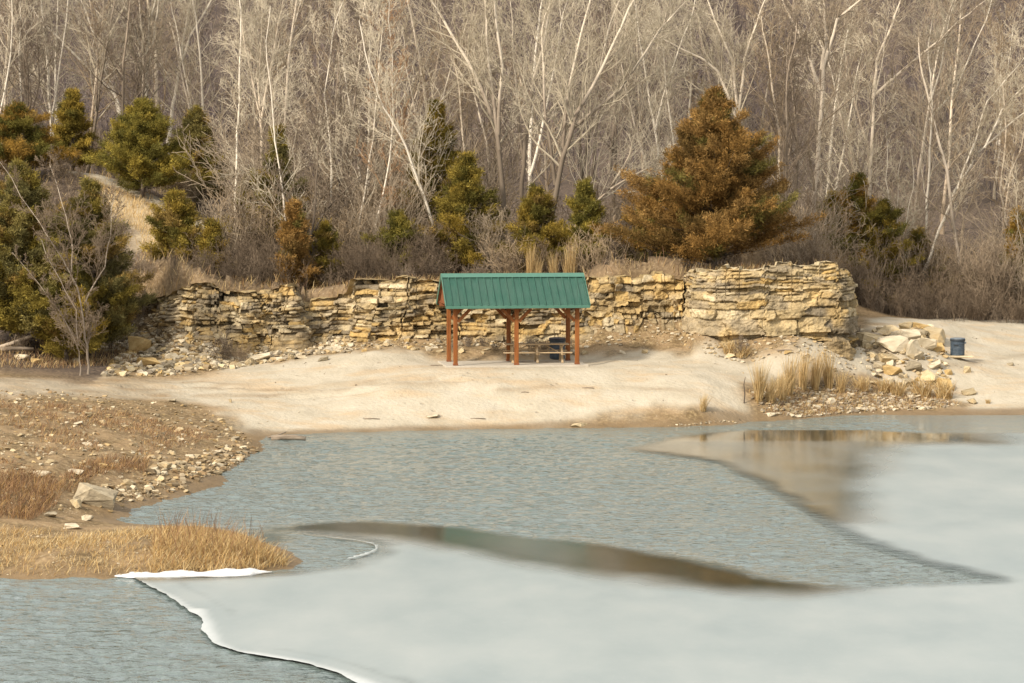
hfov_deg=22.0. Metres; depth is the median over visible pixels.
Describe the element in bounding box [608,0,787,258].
bare tree
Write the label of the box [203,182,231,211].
shrub
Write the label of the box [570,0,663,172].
bare tree
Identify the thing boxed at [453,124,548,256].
bare tree
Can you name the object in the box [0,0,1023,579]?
ground
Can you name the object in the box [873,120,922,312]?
bare tree
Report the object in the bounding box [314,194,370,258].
shrub
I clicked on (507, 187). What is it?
shrub
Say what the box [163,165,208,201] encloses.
shrub
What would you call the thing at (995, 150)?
bare tree
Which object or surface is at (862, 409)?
boulder
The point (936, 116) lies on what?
bare tree
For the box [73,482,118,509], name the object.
boulder
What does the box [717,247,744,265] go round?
shrub
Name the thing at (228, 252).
shrub
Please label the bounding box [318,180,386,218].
shrub
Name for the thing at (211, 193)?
shrub
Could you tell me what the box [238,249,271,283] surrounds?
shrub
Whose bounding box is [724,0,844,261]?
bare tree
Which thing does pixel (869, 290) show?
shrub
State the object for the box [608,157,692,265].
shrub
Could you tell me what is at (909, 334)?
boulder
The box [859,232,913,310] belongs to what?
shrub
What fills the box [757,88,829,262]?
bare tree
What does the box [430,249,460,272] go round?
shrub
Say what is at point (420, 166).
shrub
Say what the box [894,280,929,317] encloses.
shrub
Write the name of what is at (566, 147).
bare tree
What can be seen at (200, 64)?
bare tree
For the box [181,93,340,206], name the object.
shrub
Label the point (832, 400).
boulder
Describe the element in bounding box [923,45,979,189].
bare tree
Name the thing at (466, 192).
cedar tree
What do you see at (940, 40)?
bare tree
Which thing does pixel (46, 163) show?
shrub
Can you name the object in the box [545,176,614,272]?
cedar tree
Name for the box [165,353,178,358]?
boulder
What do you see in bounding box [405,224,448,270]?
shrub
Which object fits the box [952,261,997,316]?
shrub
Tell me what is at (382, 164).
shrub
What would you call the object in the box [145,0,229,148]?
bare tree
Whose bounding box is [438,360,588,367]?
concrete pad
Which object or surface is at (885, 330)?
boulder
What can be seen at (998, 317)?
shrub
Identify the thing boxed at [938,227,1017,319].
shrub
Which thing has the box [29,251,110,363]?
cedar tree
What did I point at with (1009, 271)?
shrub
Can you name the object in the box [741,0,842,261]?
bare tree
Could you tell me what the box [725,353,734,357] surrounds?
boulder
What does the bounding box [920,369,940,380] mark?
boulder
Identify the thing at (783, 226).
shrub
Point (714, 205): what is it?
cedar tree
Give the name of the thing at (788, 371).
grass clump
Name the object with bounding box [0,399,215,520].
brown grass
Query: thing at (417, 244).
shrub
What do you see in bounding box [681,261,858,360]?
limestone outcrop
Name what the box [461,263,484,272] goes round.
shrub
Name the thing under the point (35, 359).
boulder
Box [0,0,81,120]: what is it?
bare tree
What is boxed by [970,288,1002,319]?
shrub
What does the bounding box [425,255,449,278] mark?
shrub
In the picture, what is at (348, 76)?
bare tree
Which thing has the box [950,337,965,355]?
trash barrel
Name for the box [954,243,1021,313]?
shrub
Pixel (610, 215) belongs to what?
shrub
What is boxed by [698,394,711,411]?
grass clump
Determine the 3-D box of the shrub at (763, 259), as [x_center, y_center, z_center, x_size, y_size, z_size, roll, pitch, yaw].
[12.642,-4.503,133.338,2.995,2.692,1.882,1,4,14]
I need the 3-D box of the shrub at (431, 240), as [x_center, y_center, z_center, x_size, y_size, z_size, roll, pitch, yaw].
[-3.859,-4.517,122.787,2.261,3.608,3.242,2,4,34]
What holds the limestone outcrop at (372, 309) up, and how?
on the ground at (398, 388)
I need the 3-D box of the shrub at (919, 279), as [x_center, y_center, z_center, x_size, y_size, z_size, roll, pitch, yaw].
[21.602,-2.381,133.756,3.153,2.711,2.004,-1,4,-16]
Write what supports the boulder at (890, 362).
on the ground at (398, 388)
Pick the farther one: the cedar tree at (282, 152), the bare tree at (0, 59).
the bare tree at (0, 59)
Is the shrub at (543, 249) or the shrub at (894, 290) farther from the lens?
the shrub at (894, 290)
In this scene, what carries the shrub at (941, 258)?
on the ground at (398, 388)
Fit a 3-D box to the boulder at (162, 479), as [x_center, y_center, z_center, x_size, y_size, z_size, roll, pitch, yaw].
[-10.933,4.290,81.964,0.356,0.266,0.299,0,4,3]
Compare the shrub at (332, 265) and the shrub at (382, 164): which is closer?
the shrub at (332, 265)
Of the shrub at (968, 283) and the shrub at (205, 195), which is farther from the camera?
the shrub at (205, 195)
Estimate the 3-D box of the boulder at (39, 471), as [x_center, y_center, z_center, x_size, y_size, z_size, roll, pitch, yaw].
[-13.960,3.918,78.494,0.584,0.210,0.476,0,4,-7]
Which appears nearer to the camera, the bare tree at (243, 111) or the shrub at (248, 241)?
the shrub at (248, 241)
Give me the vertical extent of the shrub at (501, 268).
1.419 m
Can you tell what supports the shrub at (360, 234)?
on the ground at (398, 388)
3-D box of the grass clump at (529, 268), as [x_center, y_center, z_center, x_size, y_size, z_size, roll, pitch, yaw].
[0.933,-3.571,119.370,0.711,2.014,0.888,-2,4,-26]
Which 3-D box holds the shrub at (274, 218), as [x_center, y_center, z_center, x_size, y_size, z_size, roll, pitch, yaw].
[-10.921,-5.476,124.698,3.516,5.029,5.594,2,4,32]
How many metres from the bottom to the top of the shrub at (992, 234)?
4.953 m
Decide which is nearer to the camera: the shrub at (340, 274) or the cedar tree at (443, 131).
the shrub at (340, 274)
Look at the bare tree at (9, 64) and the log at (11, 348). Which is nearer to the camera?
the log at (11, 348)
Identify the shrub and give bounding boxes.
[3,150,38,173]
[5,332,29,351]
[27,332,45,350]
[40,143,59,175]
[42,172,78,214]
[49,146,81,177]
[51,164,85,191]
[59,119,111,173]
[90,127,110,174]
[91,126,113,175]
[101,336,127,349]
[120,259,140,276]
[127,285,161,335]
[128,252,154,277]
[131,253,153,271]
[138,255,160,273]
[153,170,181,194]
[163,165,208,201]
[164,169,194,196]
[170,248,206,267]
[171,232,220,273]
[172,110,343,260]
[179,183,213,212]
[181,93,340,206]
[186,193,270,270]
[198,171,256,234]
[199,236,249,285]
[199,242,222,273]
[200,182,273,256]
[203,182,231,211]
[203,240,245,277]
[204,187,283,261]
[206,104,363,202]
[209,330,234,359]
[214,264,233,280]
[215,222,259,280]
[225,219,268,266]
[225,224,276,279]
[226,341,250,361]
[231,174,319,267]
[237,257,268,281]
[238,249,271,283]
[240,104,387,202]
[243,229,294,287]
[244,160,352,235]
[249,240,288,285]
[251,128,375,197]
[258,221,282,271]
[266,225,281,253]
[271,247,319,291]
[290,116,488,269]
[291,172,350,218]
[296,157,383,217]
[298,228,345,255]
[300,164,439,272]
[300,179,366,238]
[302,152,379,244]
[302,157,383,216]
[305,189,340,244]
[307,192,381,270]
[309,195,377,269]
[310,262,343,288]
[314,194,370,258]
[317,148,423,209]
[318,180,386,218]
[318,213,358,261]
[321,181,384,254]
[321,243,359,283]
[325,158,404,213]
[327,238,374,277]
[328,239,364,279]
[330,196,400,270]
[330,259,351,283]
[333,134,414,191]
[336,165,414,250]
[337,225,387,278]
[343,223,402,278]
[345,198,405,246]
[355,190,389,231]
[357,235,392,277]
[361,181,406,262]
[371,127,508,191]
[376,255,397,280]
[380,187,450,247]
[382,216,439,277]
[384,239,424,273]
[385,214,435,275]
[386,256,412,280]
[393,166,486,265]
[398,249,432,277]
[399,263,419,278]
[404,223,436,275]
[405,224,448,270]
[410,244,450,279]
[411,209,452,277]
[420,218,469,272]
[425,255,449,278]
[429,176,518,269]
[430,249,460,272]
[449,176,508,271]
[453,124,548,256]
[457,206,518,272]
[459,334,472,346]
[460,205,515,270]
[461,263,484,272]
[465,259,489,272]
[477,159,533,257]
[477,185,519,269]
[477,225,533,272]
[479,335,490,345]
[488,251,511,272]
[489,228,527,272]
[490,341,501,350]
[503,207,547,262]
[506,237,544,272]
[526,334,544,349]
[532,231,584,272]
[533,338,548,351]
[551,167,635,264]
[554,196,628,267]
[554,200,606,228]
[564,215,630,272]
[564,249,591,272]
[598,167,659,258]
[600,189,663,254]
[600,219,617,257]
[601,191,668,253]
[602,253,624,264]
[604,222,630,262]
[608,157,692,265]
[617,235,657,261]
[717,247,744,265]
[724,238,764,265]
[728,241,774,265]
[733,334,752,355]
[740,247,765,267]
[749,245,775,265]
[754,186,808,264]
[754,202,839,264]
[757,230,790,264]
[759,214,796,264]
[762,150,898,264]
[766,195,827,264]
[775,234,822,264]
[780,168,864,262]
[782,202,827,264]
[782,204,874,266]
[782,238,827,264]
[795,236,834,264]
[799,172,957,254]
[822,243,848,267]
[823,228,857,259]
[823,242,859,274]
[827,235,884,306]
[842,159,956,251]
[848,250,886,307]
[852,266,865,302]
[854,278,861,298]
[855,268,896,306]
[856,271,886,312]
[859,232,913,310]
[863,292,888,312]
[866,216,929,313]
[870,248,946,314]
[872,266,911,314]
[875,264,918,314]
[882,299,894,314]
[885,269,920,316]
[891,294,916,316]
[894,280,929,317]
[895,201,939,240]
[899,257,936,315]
[905,220,943,252]
[906,231,995,304]
[906,236,972,314]
[906,237,949,314]
[907,213,1017,307]
[907,298,926,318]
[909,237,957,314]
[911,249,959,317]
[911,269,965,318]
[914,280,945,318]
[917,222,1022,315]
[930,245,988,317]
[930,304,946,318]
[936,301,952,318]
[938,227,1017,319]
[938,240,999,316]
[938,272,974,321]
[948,300,971,317]
[950,258,995,316]
[952,182,1023,311]
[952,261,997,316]
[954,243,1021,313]
[956,227,1023,310]
[957,283,992,320]
[959,276,1004,319]
[961,298,981,319]
[965,255,1016,317]
[970,211,1007,268]
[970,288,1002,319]
[975,233,1023,319]
[987,286,1023,323]
[989,304,1009,322]
[1004,273,1023,318]
[1004,292,1023,322]
[1012,297,1023,322]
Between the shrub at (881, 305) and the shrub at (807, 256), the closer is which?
the shrub at (807, 256)
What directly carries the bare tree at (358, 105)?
on the ground at (398, 388)
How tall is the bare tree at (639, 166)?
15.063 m
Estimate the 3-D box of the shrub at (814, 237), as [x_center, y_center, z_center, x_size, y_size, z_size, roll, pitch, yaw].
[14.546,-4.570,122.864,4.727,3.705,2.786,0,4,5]
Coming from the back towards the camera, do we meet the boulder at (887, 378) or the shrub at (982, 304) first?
the shrub at (982, 304)
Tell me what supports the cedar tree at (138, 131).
on the ground at (398, 388)
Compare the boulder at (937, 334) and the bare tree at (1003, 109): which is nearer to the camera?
the boulder at (937, 334)
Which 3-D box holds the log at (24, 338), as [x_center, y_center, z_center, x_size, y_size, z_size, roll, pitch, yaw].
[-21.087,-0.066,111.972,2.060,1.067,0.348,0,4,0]
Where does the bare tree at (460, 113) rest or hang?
on the ground at (398, 388)
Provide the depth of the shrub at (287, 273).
118.54 m
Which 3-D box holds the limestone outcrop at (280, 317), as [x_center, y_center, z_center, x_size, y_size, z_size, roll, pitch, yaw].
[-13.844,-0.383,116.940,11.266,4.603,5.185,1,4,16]
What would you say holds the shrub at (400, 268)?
on the ground at (398, 388)
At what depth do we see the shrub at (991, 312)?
133.09 m
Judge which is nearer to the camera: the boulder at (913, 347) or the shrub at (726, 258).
the boulder at (913, 347)
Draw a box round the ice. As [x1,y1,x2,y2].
[135,430,1023,682]
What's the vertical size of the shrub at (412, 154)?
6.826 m
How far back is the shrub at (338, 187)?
131.91 m
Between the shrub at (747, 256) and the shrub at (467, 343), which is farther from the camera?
the shrub at (747, 256)
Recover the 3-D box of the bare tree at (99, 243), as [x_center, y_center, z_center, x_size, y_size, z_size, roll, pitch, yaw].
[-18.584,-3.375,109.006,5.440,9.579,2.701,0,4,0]
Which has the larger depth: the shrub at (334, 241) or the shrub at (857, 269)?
the shrub at (857, 269)
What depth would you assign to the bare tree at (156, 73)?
151.84 m
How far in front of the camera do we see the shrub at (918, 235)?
137.61 m
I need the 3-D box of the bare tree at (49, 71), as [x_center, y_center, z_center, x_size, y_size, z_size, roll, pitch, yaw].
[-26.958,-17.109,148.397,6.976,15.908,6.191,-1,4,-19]
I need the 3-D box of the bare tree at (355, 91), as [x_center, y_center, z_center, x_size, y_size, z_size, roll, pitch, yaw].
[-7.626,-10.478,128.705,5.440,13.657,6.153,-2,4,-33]
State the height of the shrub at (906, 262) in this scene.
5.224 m
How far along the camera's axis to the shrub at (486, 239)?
122.54 m
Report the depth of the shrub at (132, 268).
120.33 m
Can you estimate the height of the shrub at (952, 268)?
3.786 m
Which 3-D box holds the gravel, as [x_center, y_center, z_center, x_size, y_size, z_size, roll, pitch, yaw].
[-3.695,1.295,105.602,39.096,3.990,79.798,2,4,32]
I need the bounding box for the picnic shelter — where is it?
[436,273,590,365]
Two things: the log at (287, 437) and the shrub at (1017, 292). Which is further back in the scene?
the shrub at (1017, 292)
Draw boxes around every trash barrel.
[548,337,565,358]
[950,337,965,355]
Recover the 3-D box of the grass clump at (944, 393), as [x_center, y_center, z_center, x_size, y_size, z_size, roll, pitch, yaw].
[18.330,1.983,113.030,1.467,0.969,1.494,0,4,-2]
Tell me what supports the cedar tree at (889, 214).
on the ground at (398, 388)
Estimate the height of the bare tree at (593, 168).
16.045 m
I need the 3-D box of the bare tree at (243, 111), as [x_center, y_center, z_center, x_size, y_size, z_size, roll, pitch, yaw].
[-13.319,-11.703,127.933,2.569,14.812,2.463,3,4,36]
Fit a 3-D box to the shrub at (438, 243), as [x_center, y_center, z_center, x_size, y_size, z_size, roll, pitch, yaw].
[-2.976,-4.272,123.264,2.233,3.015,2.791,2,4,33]
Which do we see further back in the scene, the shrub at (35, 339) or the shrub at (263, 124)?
the shrub at (263, 124)
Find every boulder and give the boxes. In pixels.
[14,354,29,358]
[31,358,41,362]
[34,470,50,476]
[44,511,56,516]
[63,523,80,528]
[68,469,83,474]
[69,499,81,508]
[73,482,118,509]
[81,515,93,520]
[121,353,130,358]
[123,479,132,484]
[128,336,151,352]
[137,357,159,364]
[146,346,155,351]
[157,475,165,482]
[159,461,171,468]
[164,362,173,367]
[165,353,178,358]
[179,348,187,353]
[182,342,190,347]
[245,358,255,364]
[249,351,272,360]
[296,354,306,358]
[317,356,328,361]
[333,345,341,350]
[426,414,438,417]
[571,423,586,426]
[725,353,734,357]
[828,398,835,404]
[855,407,867,410]
[856,332,883,343]
[860,339,869,348]
[865,343,871,348]
[866,351,877,357]
[873,362,884,369]
[876,325,898,335]
[876,335,908,351]
[878,353,899,361]
[882,365,902,374]
[886,360,893,365]
[886,377,893,382]
[898,322,912,328]
[899,329,920,339]
[902,378,914,385]
[905,361,921,371]
[906,339,919,355]
[913,322,928,328]
[914,351,923,359]
[916,338,936,349]
[920,330,927,334]
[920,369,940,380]
[923,326,944,342]
[928,359,940,369]
[933,343,944,352]
[936,377,952,389]
[944,369,952,374]
[961,388,976,395]
[963,366,970,372]
[966,398,976,403]
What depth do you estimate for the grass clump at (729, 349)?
113.09 m
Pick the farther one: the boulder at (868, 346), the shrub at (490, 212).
the shrub at (490, 212)
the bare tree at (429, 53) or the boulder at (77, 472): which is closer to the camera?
the boulder at (77, 472)
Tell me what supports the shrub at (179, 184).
on the ground at (398, 388)
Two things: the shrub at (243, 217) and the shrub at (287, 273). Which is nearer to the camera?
the shrub at (287, 273)
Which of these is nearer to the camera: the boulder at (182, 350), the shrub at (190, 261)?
the boulder at (182, 350)
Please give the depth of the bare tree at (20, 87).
145.12 m
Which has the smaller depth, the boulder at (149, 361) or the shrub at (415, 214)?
the boulder at (149, 361)
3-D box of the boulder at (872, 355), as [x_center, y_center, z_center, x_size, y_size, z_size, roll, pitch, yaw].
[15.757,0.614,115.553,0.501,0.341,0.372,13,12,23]
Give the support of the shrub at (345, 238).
on the ground at (398, 388)
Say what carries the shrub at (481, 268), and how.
on the ground at (398, 388)
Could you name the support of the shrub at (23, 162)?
on the ground at (398, 388)
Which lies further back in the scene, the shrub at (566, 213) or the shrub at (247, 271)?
the shrub at (566, 213)
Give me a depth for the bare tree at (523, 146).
128.11 m
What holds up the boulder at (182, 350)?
on the ground at (398, 388)
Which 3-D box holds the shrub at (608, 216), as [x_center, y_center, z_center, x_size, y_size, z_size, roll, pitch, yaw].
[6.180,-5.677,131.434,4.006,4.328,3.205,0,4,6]
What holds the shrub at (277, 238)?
on the ground at (398, 388)
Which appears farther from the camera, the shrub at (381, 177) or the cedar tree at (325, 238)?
the shrub at (381, 177)
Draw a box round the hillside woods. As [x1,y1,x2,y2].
[0,0,1023,210]
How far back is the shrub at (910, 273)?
135.85 m
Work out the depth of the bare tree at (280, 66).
144.35 m
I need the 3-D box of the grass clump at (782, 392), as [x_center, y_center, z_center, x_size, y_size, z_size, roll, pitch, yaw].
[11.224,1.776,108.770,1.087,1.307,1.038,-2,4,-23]
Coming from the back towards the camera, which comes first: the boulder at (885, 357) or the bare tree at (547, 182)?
the bare tree at (547, 182)
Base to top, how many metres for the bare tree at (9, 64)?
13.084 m
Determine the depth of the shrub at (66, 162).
136.54 m
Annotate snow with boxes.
[115,568,271,577]
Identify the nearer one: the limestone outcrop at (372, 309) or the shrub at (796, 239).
the limestone outcrop at (372, 309)
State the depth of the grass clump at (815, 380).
111.19 m
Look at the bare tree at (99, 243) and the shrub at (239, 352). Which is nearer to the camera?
the bare tree at (99, 243)
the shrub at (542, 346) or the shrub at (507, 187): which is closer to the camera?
the shrub at (542, 346)
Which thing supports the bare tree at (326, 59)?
on the ground at (398, 388)
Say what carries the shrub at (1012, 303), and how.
on the ground at (398, 388)
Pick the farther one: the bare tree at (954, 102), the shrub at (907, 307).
the bare tree at (954, 102)
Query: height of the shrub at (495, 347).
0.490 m
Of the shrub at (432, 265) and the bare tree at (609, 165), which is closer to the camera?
the shrub at (432, 265)
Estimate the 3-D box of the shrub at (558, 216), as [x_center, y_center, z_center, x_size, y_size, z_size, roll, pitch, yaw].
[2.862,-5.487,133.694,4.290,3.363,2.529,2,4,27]
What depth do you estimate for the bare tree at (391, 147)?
124.80 m
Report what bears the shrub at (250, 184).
on the ground at (398, 388)
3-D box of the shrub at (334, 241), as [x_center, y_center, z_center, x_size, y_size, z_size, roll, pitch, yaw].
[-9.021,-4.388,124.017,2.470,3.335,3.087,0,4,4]
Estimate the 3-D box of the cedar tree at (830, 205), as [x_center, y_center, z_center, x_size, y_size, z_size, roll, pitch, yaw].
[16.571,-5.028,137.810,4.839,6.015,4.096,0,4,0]
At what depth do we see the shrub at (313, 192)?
127.67 m
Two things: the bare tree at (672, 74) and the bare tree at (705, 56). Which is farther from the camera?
the bare tree at (705, 56)
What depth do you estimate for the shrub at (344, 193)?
131.26 m
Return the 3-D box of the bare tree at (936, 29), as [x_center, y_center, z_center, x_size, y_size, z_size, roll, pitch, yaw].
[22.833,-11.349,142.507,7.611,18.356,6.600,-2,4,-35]
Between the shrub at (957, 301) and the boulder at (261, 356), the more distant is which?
the shrub at (957, 301)
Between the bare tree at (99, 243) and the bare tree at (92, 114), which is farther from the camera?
the bare tree at (92, 114)
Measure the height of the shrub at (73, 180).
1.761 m
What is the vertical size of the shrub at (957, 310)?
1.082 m
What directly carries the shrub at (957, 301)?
on the ground at (398, 388)
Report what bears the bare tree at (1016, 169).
on the ground at (398, 388)
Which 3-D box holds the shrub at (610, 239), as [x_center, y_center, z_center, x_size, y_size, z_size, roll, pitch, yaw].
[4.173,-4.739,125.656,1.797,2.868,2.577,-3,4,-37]
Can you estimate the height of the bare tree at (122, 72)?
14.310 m
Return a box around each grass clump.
[524,242,537,272]
[532,254,543,272]
[546,251,560,272]
[561,252,573,272]
[562,238,580,272]
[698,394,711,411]
[719,340,739,354]
[733,344,751,357]
[746,357,772,402]
[764,378,784,403]
[774,371,796,400]
[781,353,801,396]
[795,348,812,389]
[805,348,827,389]
[817,346,836,389]
[834,371,850,392]
[849,375,870,390]
[869,376,892,391]
[887,379,909,396]
[904,376,935,397]
[926,377,957,399]
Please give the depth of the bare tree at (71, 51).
149.28 m
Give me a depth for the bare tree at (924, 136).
155.06 m
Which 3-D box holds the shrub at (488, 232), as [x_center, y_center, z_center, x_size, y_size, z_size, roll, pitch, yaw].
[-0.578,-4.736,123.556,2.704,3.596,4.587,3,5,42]
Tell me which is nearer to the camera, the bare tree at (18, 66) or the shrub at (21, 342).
the shrub at (21, 342)
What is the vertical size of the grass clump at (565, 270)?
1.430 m
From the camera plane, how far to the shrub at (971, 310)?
131.94 m
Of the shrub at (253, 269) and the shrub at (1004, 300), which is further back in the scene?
the shrub at (1004, 300)
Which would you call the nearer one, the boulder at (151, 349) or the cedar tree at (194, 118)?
the boulder at (151, 349)
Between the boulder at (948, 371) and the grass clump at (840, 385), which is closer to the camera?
the grass clump at (840, 385)
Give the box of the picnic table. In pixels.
[503,343,572,362]
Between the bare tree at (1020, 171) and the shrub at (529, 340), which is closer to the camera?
the shrub at (529, 340)
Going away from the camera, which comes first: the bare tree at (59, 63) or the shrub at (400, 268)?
the shrub at (400, 268)
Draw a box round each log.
[0,329,35,346]
[0,340,33,351]
[271,435,305,439]
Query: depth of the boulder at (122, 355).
114.39 m
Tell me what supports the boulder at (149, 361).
on the ground at (398, 388)
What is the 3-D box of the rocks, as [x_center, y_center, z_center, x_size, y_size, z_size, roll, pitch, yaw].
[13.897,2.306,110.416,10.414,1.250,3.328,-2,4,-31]
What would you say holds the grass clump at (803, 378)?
on the ground at (398, 388)
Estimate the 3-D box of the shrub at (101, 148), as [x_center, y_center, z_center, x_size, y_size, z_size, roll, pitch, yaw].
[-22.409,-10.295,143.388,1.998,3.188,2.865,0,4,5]
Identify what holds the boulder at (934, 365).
on the ground at (398, 388)
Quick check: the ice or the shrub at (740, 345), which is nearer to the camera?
the ice
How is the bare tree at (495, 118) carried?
on the ground at (398, 388)
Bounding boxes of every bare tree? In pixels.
[0,0,46,112]
[0,0,52,109]
[0,0,56,110]
[0,0,66,125]
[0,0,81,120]
[0,0,88,136]
[0,0,120,112]
[0,10,21,92]
[0,144,128,373]
[12,234,88,375]
[21,0,106,135]
[58,0,149,172]
[59,0,132,172]
[62,0,138,114]
[72,0,174,178]
[81,0,178,192]
[93,0,203,113]
[101,3,173,187]
[104,0,207,189]
[116,0,241,156]
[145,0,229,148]
[146,0,254,204]
[148,0,212,206]
[200,0,373,151]
[202,0,316,167]
[209,0,269,249]
[210,0,339,220]
[214,0,310,170]
[224,3,317,150]
[230,0,337,144]
[256,99,381,288]
[275,0,387,223]
[284,20,341,174]
[285,0,414,178]
[292,0,403,215]
[303,0,424,214]
[310,0,432,248]
[322,0,413,191]
[330,0,444,264]
[334,0,502,166]
[351,23,452,226]
[355,0,413,245]
[375,0,495,207]
[393,0,488,158]
[393,0,555,270]
[407,0,522,156]
[414,13,518,268]
[426,1,540,209]
[448,17,536,188]
[467,0,586,215]
[475,0,602,268]
[494,41,577,198]
[499,0,700,272]
[529,0,655,183]
[552,0,689,228]
[564,0,640,179]
[565,0,652,205]
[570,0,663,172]
[583,0,676,174]
[590,23,682,177]
[595,0,715,175]
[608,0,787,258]
[627,0,762,264]
[636,40,686,176]
[662,4,773,264]
[666,60,714,267]
[672,0,755,129]
[692,0,827,250]
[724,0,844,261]
[729,0,812,261]
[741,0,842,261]
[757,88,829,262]
[771,0,837,195]
[771,0,934,241]
[775,0,913,302]
[786,0,888,224]
[807,0,878,173]
[813,0,918,207]
[814,0,1001,304]
[861,0,1003,231]
[866,1,1015,315]
[871,0,980,221]
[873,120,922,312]
[882,50,971,201]
[905,0,1022,234]
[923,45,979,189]
[924,19,1023,314]
[933,0,1023,239]
[974,0,1023,198]
[983,100,1023,252]
[989,35,1023,245]
[1009,133,1023,200]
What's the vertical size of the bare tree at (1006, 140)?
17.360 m
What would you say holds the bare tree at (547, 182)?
on the ground at (398, 388)
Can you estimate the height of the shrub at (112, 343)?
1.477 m
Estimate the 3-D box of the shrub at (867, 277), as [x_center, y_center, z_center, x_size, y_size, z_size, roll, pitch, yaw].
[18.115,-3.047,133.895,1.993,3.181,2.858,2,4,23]
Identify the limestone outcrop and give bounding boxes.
[131,282,313,356]
[304,275,583,342]
[570,271,683,343]
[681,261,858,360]
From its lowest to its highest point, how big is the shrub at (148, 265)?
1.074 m
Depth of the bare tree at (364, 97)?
126.76 m
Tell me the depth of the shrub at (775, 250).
128.74 m
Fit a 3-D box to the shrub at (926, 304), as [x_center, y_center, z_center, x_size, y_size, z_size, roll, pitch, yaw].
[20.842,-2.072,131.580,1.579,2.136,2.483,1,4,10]
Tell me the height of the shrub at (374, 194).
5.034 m
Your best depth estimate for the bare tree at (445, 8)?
174.61 m
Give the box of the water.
[0,415,1023,682]
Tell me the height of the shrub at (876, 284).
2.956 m
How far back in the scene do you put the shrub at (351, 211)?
128.32 m
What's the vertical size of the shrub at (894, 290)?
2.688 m
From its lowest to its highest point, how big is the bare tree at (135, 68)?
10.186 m
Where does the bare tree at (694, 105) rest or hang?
on the ground at (398, 388)
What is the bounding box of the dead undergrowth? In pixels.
[0,163,1021,368]
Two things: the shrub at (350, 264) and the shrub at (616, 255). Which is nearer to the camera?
the shrub at (350, 264)
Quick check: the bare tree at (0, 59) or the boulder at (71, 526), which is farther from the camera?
the bare tree at (0, 59)
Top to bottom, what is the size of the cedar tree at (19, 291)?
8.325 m
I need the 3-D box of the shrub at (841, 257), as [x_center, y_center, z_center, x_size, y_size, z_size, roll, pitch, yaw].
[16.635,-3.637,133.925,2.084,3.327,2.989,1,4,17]
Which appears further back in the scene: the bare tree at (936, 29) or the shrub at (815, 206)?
the bare tree at (936, 29)
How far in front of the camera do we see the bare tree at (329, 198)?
120.66 m
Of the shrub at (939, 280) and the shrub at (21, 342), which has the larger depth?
the shrub at (939, 280)
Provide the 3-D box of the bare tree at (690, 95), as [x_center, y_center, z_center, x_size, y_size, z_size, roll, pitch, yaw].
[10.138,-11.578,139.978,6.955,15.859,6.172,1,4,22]
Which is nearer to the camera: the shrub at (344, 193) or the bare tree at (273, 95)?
the bare tree at (273, 95)
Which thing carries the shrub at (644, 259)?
on the ground at (398, 388)
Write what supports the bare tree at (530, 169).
on the ground at (398, 388)
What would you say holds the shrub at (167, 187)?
on the ground at (398, 388)
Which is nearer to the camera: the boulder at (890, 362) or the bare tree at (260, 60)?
the boulder at (890, 362)
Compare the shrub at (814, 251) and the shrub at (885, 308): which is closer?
the shrub at (814, 251)
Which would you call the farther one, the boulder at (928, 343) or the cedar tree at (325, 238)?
the cedar tree at (325, 238)
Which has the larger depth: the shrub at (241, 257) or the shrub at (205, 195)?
the shrub at (205, 195)
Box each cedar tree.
[0,98,81,173]
[0,156,95,346]
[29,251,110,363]
[32,175,163,356]
[51,87,108,170]
[80,94,193,197]
[137,187,203,261]
[157,101,240,207]
[181,216,235,273]
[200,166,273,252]
[227,123,327,256]
[268,196,326,290]
[305,215,344,283]
[358,208,436,274]
[371,97,499,250]
[408,150,514,271]
[493,181,572,272]
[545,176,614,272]
[587,84,826,269]
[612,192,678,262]
[809,169,911,300]
[809,190,849,268]
[849,196,925,313]
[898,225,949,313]
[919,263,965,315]
[987,205,1023,306]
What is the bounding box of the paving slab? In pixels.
[949,355,972,357]
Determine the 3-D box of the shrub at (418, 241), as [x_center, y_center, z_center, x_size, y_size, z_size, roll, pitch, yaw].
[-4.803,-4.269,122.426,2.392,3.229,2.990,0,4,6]
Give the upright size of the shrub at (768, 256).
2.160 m
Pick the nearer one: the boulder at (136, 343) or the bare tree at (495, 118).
the boulder at (136, 343)
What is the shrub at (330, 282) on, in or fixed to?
on the ground at (398, 388)
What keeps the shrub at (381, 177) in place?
on the ground at (398, 388)
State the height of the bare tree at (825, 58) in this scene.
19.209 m
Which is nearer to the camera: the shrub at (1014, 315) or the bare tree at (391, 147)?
the bare tree at (391, 147)
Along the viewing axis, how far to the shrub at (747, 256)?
126.16 m
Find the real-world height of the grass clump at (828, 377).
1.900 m
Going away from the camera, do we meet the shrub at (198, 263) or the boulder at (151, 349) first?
the boulder at (151, 349)
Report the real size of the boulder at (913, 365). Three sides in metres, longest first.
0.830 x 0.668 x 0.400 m
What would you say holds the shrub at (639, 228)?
on the ground at (398, 388)
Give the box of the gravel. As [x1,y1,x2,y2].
[0,310,1018,575]
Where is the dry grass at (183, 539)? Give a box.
[0,504,297,575]
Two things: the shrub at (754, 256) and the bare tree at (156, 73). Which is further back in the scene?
the bare tree at (156, 73)
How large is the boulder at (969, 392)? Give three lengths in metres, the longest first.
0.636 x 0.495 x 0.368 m
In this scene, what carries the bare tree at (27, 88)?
on the ground at (398, 388)
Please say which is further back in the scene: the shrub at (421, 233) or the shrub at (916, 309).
the shrub at (916, 309)
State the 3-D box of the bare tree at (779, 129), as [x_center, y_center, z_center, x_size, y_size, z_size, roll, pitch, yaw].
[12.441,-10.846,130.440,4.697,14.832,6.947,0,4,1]
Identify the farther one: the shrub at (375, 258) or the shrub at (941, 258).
the shrub at (941, 258)
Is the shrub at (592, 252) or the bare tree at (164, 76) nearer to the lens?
the shrub at (592, 252)

